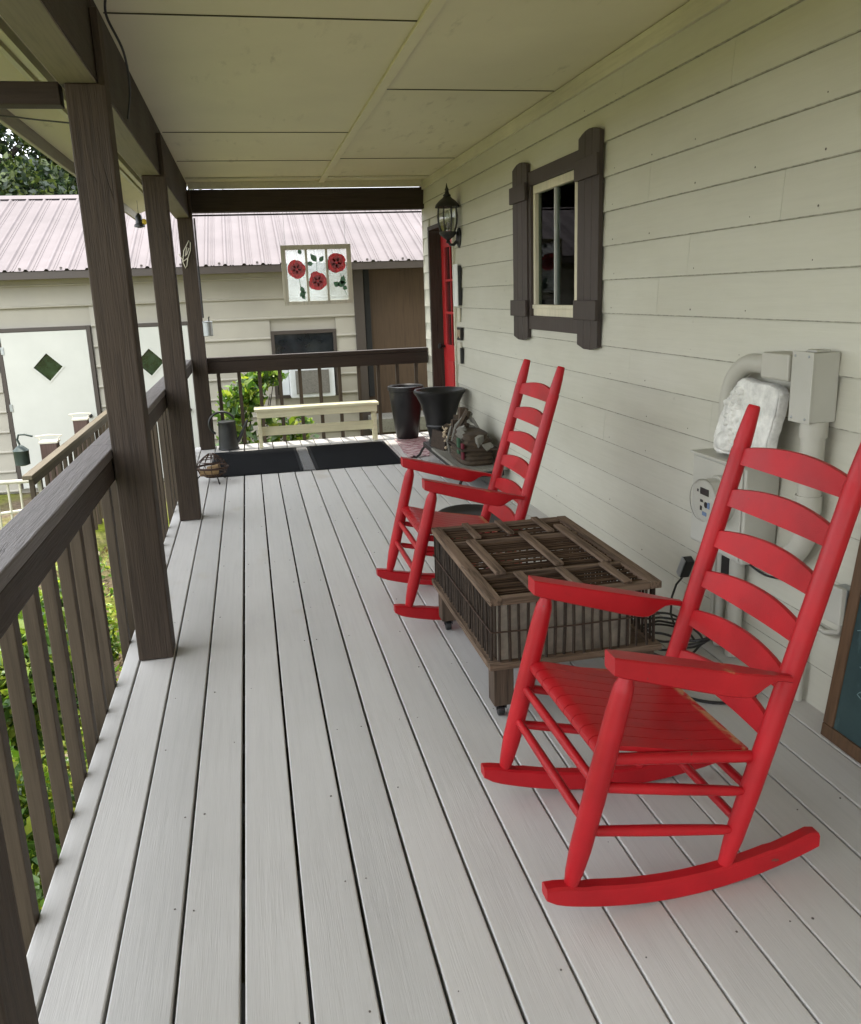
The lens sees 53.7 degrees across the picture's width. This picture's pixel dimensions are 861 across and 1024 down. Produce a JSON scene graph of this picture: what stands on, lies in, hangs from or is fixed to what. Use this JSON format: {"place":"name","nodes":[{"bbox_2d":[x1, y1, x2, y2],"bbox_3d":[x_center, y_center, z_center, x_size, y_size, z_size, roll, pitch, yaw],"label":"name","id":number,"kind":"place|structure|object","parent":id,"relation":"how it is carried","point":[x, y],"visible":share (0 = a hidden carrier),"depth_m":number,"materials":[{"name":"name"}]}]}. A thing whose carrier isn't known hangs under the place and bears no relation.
{"place":"outdoors","nodes":[
{"label":"outdoors","id":0,"kind":"place"},
{"bbox_2d":[39,546,121,770],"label":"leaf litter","id":1,"kind":"object","parent":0,"point":[118,659],"visible":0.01,"depth_m":6.80,"materials":[{"name":"plant"}]},
{"bbox_2d":[0,483,168,909],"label":"ground","id":2,"kind":"structure","parent":0,"point":[27,499],"depth_m":8.31,"materials":[{"name":"green plant"}]},
{"bbox_2d":[0,479,42,528],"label":"garden chair","id":3,"kind":"object","parent":2,"relation":"on","point":[18,482],"visible":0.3,"depth_m":6.33,"materials":[{"name":"white metal"}]},
{"bbox_2d":[9,737,60,913],"bbox_3d":[-1.594,1.202,2.797,0.807,0.996,0.802,8,17,34],"label":"shrub","id":4,"kind":"object","parent":2,"relation":"on","point":[26,820],"visible":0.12,"depth_m":2.82,"materials":[{"name":"green plant"}]},
{"bbox_2d":[0,123,77,195],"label":"tree","id":5,"kind":"object","parent":2,"relation":"on","point":[20,174],"visible":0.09,"depth_m":15.14,"materials":[{"name":"green plant"}]},
{"bbox_2d":[0,599,87,796],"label":"shrub","id":6,"kind":"object","parent":2,"relation":"on","point":[7,710],"visible":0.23,"depth_m":3.59,"materials":[{"name":"green plant"}]},
{"bbox_2d":[35,434,62,482],"bbox_3d":[-3.336,-0.091,7.626,0.226,1.226,0.132,-5,15,-11],"label":"garden post","id":7,"kind":"object","parent":2,"relation":"on","point":[47,447],"visible":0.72,"depth_m":7.45,"materials":[{"name":"white wood"}]},
{"bbox_2d":[12,433,32,465],"bbox_3d":[-3.467,-0.532,7.233,0.164,0.274,0.130,-15,19,-41],"label":"garden lantern","id":8,"kind":"object","parent":7,"relation":"hanging from","point":[21,454],"visible":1,"depth_m":7.19,"materials":[{"name":"green metal"}]},
{"bbox_2d":[22,410,108,565],"bbox_3d":[-3.305,-0.225,8.126,0.075,1.032,3.900,-5,15,-11],"label":"garden railing","id":9,"kind":"object","parent":2,"relation":"on","point":[38,472],"visible":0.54,"depth_m":7.52,"materials":[{"name":"beige wood"}]},
{"bbox_2d":[10,549,122,906],"bbox_3d":[-2.885,1.257,3.877,3.513,0.304,7.883,-5,15,-11],"label":"ground cover","id":10,"kind":"object","parent":2,"relation":"on","point":[41,903],"visible":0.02,"depth_m":5.12,"materials":[{"name":"green plant"}]},
{"bbox_2d":[18,577,120,708],"bbox_3d":[-2.108,0.799,4.827,0.612,0.798,0.674,9,18,37],"label":"shrub","id":11,"kind":"object","parent":2,"relation":"on","point":[115,644],"visible":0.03,"depth_m":4.90,"materials":[{"name":"green plant"}]},
{"bbox_2d":[69,412,102,522],"bbox_3d":[-3.646,-0.447,9.049,0.226,1.226,0.132,-5,15,-11],"label":"garden post","id":12,"kind":"object","parent":2,"relation":"on","point":[79,423],"visible":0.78,"depth_m":8.88,"materials":[{"name":"white wood"}]},
{"bbox_2d":[13,137,201,189],"bbox_3d":[-6.312,-6.167,18.940,4.896,7.563,5.115,-5,15,-11],"label":"tree","id":13,"kind":"object","parent":2,"relation":"on","point":[24,152],"visible":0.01,"depth_m":16.95,"materials":[{"name":"green plant"}]},
{"bbox_2d":[0,195,427,493],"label":"shed","id":14,"kind":"structure","parent":2,"relation":"on","point":[51,380],"depth_m":10.96,"materials":[{"name":"beige"}]},
{"bbox_2d":[0,330,98,488],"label":"shed door","id":15,"kind":"structure","parent":14,"relation":"in","point":[49,377],"depth_m":10.64,"materials":[{"name":"white paint"}]},
{"bbox_2d":[138,325,199,477],"bbox_3d":[-3.549,-1.382,10.941,1.015,1.945,0.096,-5,15,-11],"label":"shed door","id":16,"kind":"structure","parent":14,"relation":"in","point":[149,336],"depth_m":10.85,"materials":[{"name":"white paint"}]},
{"bbox_2d":[270,329,338,398],"bbox_3d":[-1.653,-1.963,11.262,0.855,0.875,0.065,-5,15,-11],"label":"window","id":17,"kind":"structure","parent":14,"relation":"in","point":[314,340],"depth_m":11.19,"materials":[{"name":"black glass"}]},
{"bbox_2d":[282,368,335,397],"bbox_3d":[-1.616,-1.712,11.117,0.700,0.400,0.335,-5,15,-11],"label":"air conditioner","id":18,"kind":"object","parent":14,"relation":"attached to","point":[310,385],"visible":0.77,"depth_m":10.99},
{"bbox_2d":[212,370,319,445],"bbox_3d":[-1.867,-0.853,9.615,1.232,1.609,0.643,-5,15,-11],"label":"vine bush","id":19,"kind":"object","parent":2,"relation":"on","point":[250,392],"visible":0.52,"depth_m":9.45,"materials":[{"name":"green plant"}]},
{"bbox_2d":[0,129,376,189],"label":"sky","id":20,"kind":"structure","parent":0,"point":[8,130],"materials":[{"name":"white"}]},
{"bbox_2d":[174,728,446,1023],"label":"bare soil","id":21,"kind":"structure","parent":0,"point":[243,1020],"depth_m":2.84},
{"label":"deck pier","id":22,"kind":"structure","parent":21,"relation":"on","visible":0},
{"bbox_2d":[26,430,860,1023],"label":"deck","id":23,"kind":"structure","parent":22,"relation":"on","point":[296,632],"depth_m":2.36,"materials":[{"name":"paint"}]},
{"bbox_2d":[0,815,38,1023],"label":"porch post","id":24,"kind":"object","parent":23,"relation":"on","point":[17,1004],"depth_m":1.28,"materials":[{"name":"brown wood"}]},
{"bbox_2d":[0,445,116,954],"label":"porch railing","id":25,"kind":"object","parent":23,"relation":"attached to","point":[46,528],"visible":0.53,"depth_m":2.43,"materials":[{"name":"brown wood"}]},
{"bbox_2d":[64,83,175,660],"bbox_3d":[-1.210,-0.470,3.377,0.140,2.226,0.135,-5,15,-11],"label":"porch post","id":26,"kind":"object","parent":23,"relation":"on","point":[93,139],"visible":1,"depth_m":3.29,"materials":[{"name":"brown wood"}]},
{"bbox_2d":[90,387,168,663],"bbox_3d":[-1.565,-0.025,4.736,0.106,1.096,2.374,-5,15,-11],"label":"porch railing","id":27,"kind":"object","parent":23,"relation":"attached to","point":[156,402],"visible":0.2,"depth_m":3.84,"materials":[{"name":"brown wood"}]},
{"bbox_2d":[141,175,201,520],"bbox_3d":[-1.703,-1.035,5.636,0.140,2.226,0.135,-5,15,-11],"label":"porch post","id":28,"kind":"object","parent":23,"relation":"on","point":[159,227],"visible":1,"depth_m":5.56,"materials":[{"name":"brown wood"}]},
{"bbox_2d":[151,360,191,525],"bbox_3d":[-2.098,-0.636,7.179,0.106,1.096,2.762,-5,15,-11],"label":"porch railing","id":29,"kind":"object","parent":23,"relation":"attached to","point":[167,460],"visible":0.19,"depth_m":6.09,"materials":[{"name":"brown wood"}]},
{"bbox_2d":[177,218,214,449],"bbox_3d":[-2.303,-1.723,8.389,0.140,2.226,0.135,-5,15,-11],"label":"porch post","id":30,"kind":"object","parent":23,"relation":"on","point":[196,334],"visible":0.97,"depth_m":8.31,"materials":[{"name":"brown wood"}]},
{"bbox_2d":[179,240,190,267],"bbox_3d":[-2.340,-2.458,8.117,0.125,0.255,0.009,-5,15,-11],"label":"wire ornament","id":31,"kind":"object","parent":30,"relation":"attached to","point":[186,254],"visible":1,"depth_m":8.11,"materials":[{"name":"white metal"}]},
{"bbox_2d":[193,218,203,317],"bbox_3d":[-2.223,-2.334,8.164,0.024,0.920,0.017,-15,19,-41],"label":"post cord","id":32,"kind":"object","parent":30,"relation":"attached to","point":[198,268],"visible":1,"depth_m":8.16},
{"bbox_2d":[202,317,212,336],"bbox_3d":[-2.164,-1.802,8.259,0.100,0.189,0.100,-5,15,-11],"label":"hanging tin","id":33,"kind":"object","parent":30,"relation":"attached to","point":[207,328],"visible":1,"depth_m":8.23,"materials":[{"name":"grey metal"}]},
{"bbox_2d":[197,453,228,484],"bbox_3d":[-1.821,-0.366,7.047,0.298,0.241,0.288,-5,15,-11],"label":"fire basket","id":34,"kind":"object","parent":23,"relation":"on","point":[214,469],"visible":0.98,"depth_m":7.01,"materials":[{"name":"metal"}]},
{"bbox_2d":[208,411,247,450],"bbox_3d":[-2.033,-0.829,8.564,0.359,0.388,0.212,-13,18,-37],"label":"watering can","id":35,"kind":"object","parent":23,"relation":"on","point":[229,439],"visible":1,"depth_m":8.50,"materials":[{"name":"grey metal"}]},
{"bbox_2d":[213,447,303,476],"bbox_3d":[-1.611,-0.470,7.870,0.792,0.010,1.210,-5,15,-11],"label":"doormat","id":36,"kind":"object","parent":23,"relation":"on","point":[262,461],"visible":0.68,"depth_m":7.82,"materials":[{"name":"black rubber"}]},
{"bbox_2d":[254,400,378,447],"bbox_3d":[-1.152,-0.900,8.700,1.250,0.398,0.220,-5,15,-11],"label":"bench","id":37,"kind":"object","parent":23,"relation":"on","point":[315,409],"visible":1,"depth_m":8.64,"materials":[{"name":"beige wood"}]},
{"bbox_2d":[207,347,427,447],"bbox_3d":[-1.129,-1.133,8.912,2.266,1.064,0.123,-5,15,-11],"label":"porch railing","id":38,"kind":"object","parent":23,"relation":"attached to","point":[258,364],"visible":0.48,"depth_m":8.80,"materials":[{"name":"brown wood"}]},
{"bbox_2d":[296,441,400,470],"bbox_3d":[-0.786,-0.542,8.032,0.886,0.010,1.210,-5,15,-11],"label":"doormat","id":39,"kind":"object","parent":23,"relation":"on","point":[348,455],"visible":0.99,"depth_m":7.94,"materials":[{"name":"black rubber"}]},
{"bbox_2d":[387,383,423,438],"bbox_3d":[-0.247,-1.030,8.771,0.372,0.550,0.372,-5,15,-11],"label":"planter","id":40,"kind":"object","parent":23,"relation":"on","point":[406,407],"visible":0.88,"depth_m":8.65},
{"bbox_2d":[394,437,429,457],"bbox_3d":[-0.142,-0.635,8.303,0.312,0.010,1.097,-4,15,-8],"label":"rag rug","id":41,"kind":"object","parent":23,"relation":"on","point":[410,448],"visible":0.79,"depth_m":8.31,"materials":[{"name":"pink fabric"}]},
{"bbox_2d":[413,441,506,484],"bbox_3d":[0.207,-0.413,7.075,0.448,0.170,1.501,-5,15,-11],"label":"plant stand","id":42,"kind":"object","parent":23,"relation":"on","point":[445,457],"visible":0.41,"depth_m":6.76,"materials":[{"name":"metal"}]},
{"bbox_2d":[413,386,465,444],"bbox_3d":[0.086,-0.838,7.500,0.460,0.488,0.460,-5,15,-11],"label":"planter","id":43,"kind":"object","parent":42,"relation":"on","point":[439,405],"visible":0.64,"depth_m":7.36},
{"bbox_2d":[442,407,497,465],"bbox_3d":[0.296,-0.619,6.735,0.310,0.388,0.700,-5,15,-11],"label":"decorated basket","id":44,"kind":"object","parent":42,"relation":"on","point":[472,445],"visible":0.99,"depth_m":6.52,"materials":[{"name":"wicker"}]},
{"bbox_2d":[376,359,564,619],"bbox_3d":[0.163,-0.119,4.028,0.812,1.129,0.596,-5,15,-11],"label":"rocking chair","id":45,"kind":"object","parent":23,"relation":"on","point":[428,517],"visible":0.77,"depth_m":4.02,"materials":[{"name":"red paint"}]},
{"bbox_2d":[438,504,502,531],"bbox_3d":[0.285,0.053,5.501,0.492,0.049,0.690,-5,15,-11],"label":"oval tray","id":46,"kind":"object","parent":23,"relation":"on","point":[471,509],"visible":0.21,"depth_m":5.75,"materials":[{"name":"metal"}]},
{"bbox_2d":[431,516,661,714],"bbox_3d":[0.413,0.371,3.408,0.636,0.471,0.955,-5,15,-11],"label":"crate table","id":47,"kind":"object","parent":23,"relation":"on","point":[489,607],"visible":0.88,"depth_m":3.09,"materials":[{"name":"wood"}]},
{"bbox_2d":[481,404,860,906],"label":"rocking chair","id":48,"kind":"object","parent":23,"relation":"on","point":[653,716],"visible":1,"depth_m":2.12,"materials":[{"name":"red paint"}]},
{"bbox_2d":[633,611,710,655],"bbox_3d":[0.990,0.502,3.517,0.293,0.114,0.400,-5,15,-11],"label":"cord coil","id":49,"kind":"object","parent":23,"relation":"on","point":[698,643],"visible":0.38,"depth_m":3.42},
{"bbox_2d":[691,695,756,704],"bbox_3d":[1.014,0.627,3.243,0.292,0.012,0.465,-5,15,-11],"label":"extension cord","id":50,"kind":"object","parent":23,"relation":"on","point":[708,701],"visible":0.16,"depth_m":3.04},
{"bbox_2d":[794,669,804,701],"bbox_3d":[1.312,0.529,3.007,0.027,0.298,0.032,-5,15,-11],"label":"pipe stub","id":51,"kind":"object","parent":23,"relation":"on","point":[798,695],"visible":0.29,"depth_m":3.03,"materials":[{"name":"grey plastic"}]},
{"bbox_2d":[820,537,860,763],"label":"chalkboard","id":52,"kind":"object","parent":23,"relation":"on","point":[841,727],"visible":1,"depth_m":2.69,"materials":[{"name":"brown wood"}]},
{"bbox_2d":[431,429,447,450],"bbox_3d":[0.075,-0.611,7.218,0.043,0.161,0.227,-11,17,-30],"label":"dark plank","id":53,"kind":"object","parent":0,"point":[437,440],"visible":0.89,"depth_m":7.21,"materials":[{"name":"wood"}]},
{"bbox_2d":[421,0,860,713],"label":"house","id":54,"kind":"structure","parent":0,"point":[659,224],"depth_m":3.83,"materials":[{"name":"paint"}]},
{"bbox_2d":[0,0,689,219],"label":"porch roof","id":55,"kind":"structure","parent":54,"relation":"attached to","point":[243,106],"depth_m":4.30,"materials":[{"name":"paint"}]},
{"bbox_2d":[0,115,68,123],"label":"outdoor wire","id":56,"kind":"object","parent":55,"relation":"hanging from","point":[34,119],"visible":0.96,"depth_m":3.12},
{"bbox_2d":[104,0,130,118],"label":"ceiling cable","id":57,"kind":"object","parent":55,"relation":"hanging from","point":[122,49],"visible":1,"depth_m":3.37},
{"bbox_2d":[134,205,146,227],"bbox_3d":[-2.797,-2.855,8.162,0.112,0.250,0.099,-14,19,-39],"label":"bird feeder","id":58,"kind":"object","parent":55,"relation":"hanging from","point":[140,222],"visible":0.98,"depth_m":8.15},
{"bbox_2d":[280,211,353,305],"bbox_3d":[-1.147,-2.548,8.543,0.700,0.899,0.028,-5,15,-11],"label":"stained glass","id":59,"kind":"object","parent":55,"relation":"hanging from","point":[334,262],"visible":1,"depth_m":8.57,"materials":[{"name":"multicoloured glass"}]},
{"bbox_2d":[438,230,455,386],"bbox_3d":[0.218,-1.670,8.227,0.122,2.030,0.960,-5,15,-11],"label":"door","id":60,"kind":"structure","parent":54,"relation":"in","point":[446,250],"depth_m":8.42,"materials":[{"name":"red paint"}]},
{"bbox_2d":[435,183,460,247],"bbox_3d":[0.144,-2.509,7.211,0.210,0.524,0.210,-5,15,-11],"label":"wall lantern","id":61,"kind":"object","parent":54,"relation":"attached to","point":[446,201],"depth_m":7.18,"materials":[{"name":"black metal"}]},
{"bbox_2d":[452,264,461,305],"bbox_3d":[0.231,-1.971,7.402,0.045,0.355,0.150,-5,15,-11],"label":"wall mailbox","id":62,"kind":"object","parent":54,"relation":"attached to","point":[457,290],"depth_m":7.36,"materials":[{"name":"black metal"}]},
{"bbox_2d":[458,308,460,321],"bbox_3d":[0.254,-1.733,7.487,0.013,0.120,0.070,-5,15,-11],"label":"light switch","id":63,"kind":"object","parent":54,"relation":"attached to","point":[459,314],"visible":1,"depth_m":7.46,"materials":[{"name":"beige plastic"}]},
{"bbox_2d":[457,327,463,363],"bbox_3d":[0.261,-1.471,7.522,0.028,0.315,0.150,-5,15,-11],"label":"door sign","id":64,"kind":"object","parent":54,"relation":"attached to","point":[460,353],"visible":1,"depth_m":7.49,"materials":[{"name":"metal"}]},
{"bbox_2d":[528,150,577,333],"bbox_3d":[0.759,-1.574,5.077,0.060,0.970,0.950,-5,15,-11],"label":"window","id":65,"kind":"structure","parent":54,"relation":"in","point":[552,188],"depth_m":5.14,"materials":[{"name":"brown plastic"}]},
{"bbox_2d":[670,556,693,625],"bbox_3d":[1.083,0.344,3.739,0.102,0.298,0.193,11,19,41],"label":"plug adapter","id":66,"kind":"object","parent":54,"relation":"attached to","point":[685,566],"visible":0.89,"depth_m":3.74,"materials":[{"name":"black plastic"}]},
{"bbox_2d":[710,553,744,657],"bbox_3d":[1.198,0.344,3.446,0.068,0.443,0.201,-5,15,-11],"label":"conduit run","id":67,"kind":"object","parent":54,"relation":"attached to","point":[724,564],"visible":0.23,"depth_m":3.39,"materials":[{"name":"grey plastic"}]},
{"bbox_2d":[690,448,779,564],"bbox_3d":[1.111,-0.024,3.265,0.244,0.374,0.392,-5,15,-11],"label":"electric meter","id":68,"kind":"object","parent":54,"relation":"attached to","point":[709,466],"visible":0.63,"depth_m":3.16,"materials":[{"name":"beige paint"}]},
{"bbox_2d":[713,377,789,453],"bbox_3d":[1.154,-0.338,3.106,0.090,0.291,0.380,-5,15,-11],"label":"cover","id":69,"kind":"object","parent":68,"relation":"on","point":[771,400],"depth_m":3.03,"materials":[{"name":"white paint"}]},
{"bbox_2d":[748,564,777,578],"bbox_3d":[1.270,0.228,3.138,0.027,0.063,0.483,-6,15,-15],"label":"ground wire","id":70,"kind":"object","parent":54,"relation":"attached to","point":[758,571],"visible":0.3,"depth_m":3.23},
{"bbox_2d":[717,349,840,569],"bbox_3d":[1.206,-0.187,3.068,0.106,0.815,0.596,-5,15,-11],"label":"junction box","id":71,"kind":"object","parent":54,"relation":"attached to","point":[811,375],"visible":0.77,"depth_m":2.78,"materials":[{"name":"beige paint"}]},
{"bbox_2d":[797,584,849,634],"bbox_3d":[1.312,0.315,2.856,0.068,0.212,0.272,-5,15,-11],"label":"outdoor outlet","id":72,"kind":"object","parent":54,"relation":"attached to","point":[835,610],"visible":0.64,"depth_m":2.73,"materials":[{"name":"grey plastic"}]}
]}

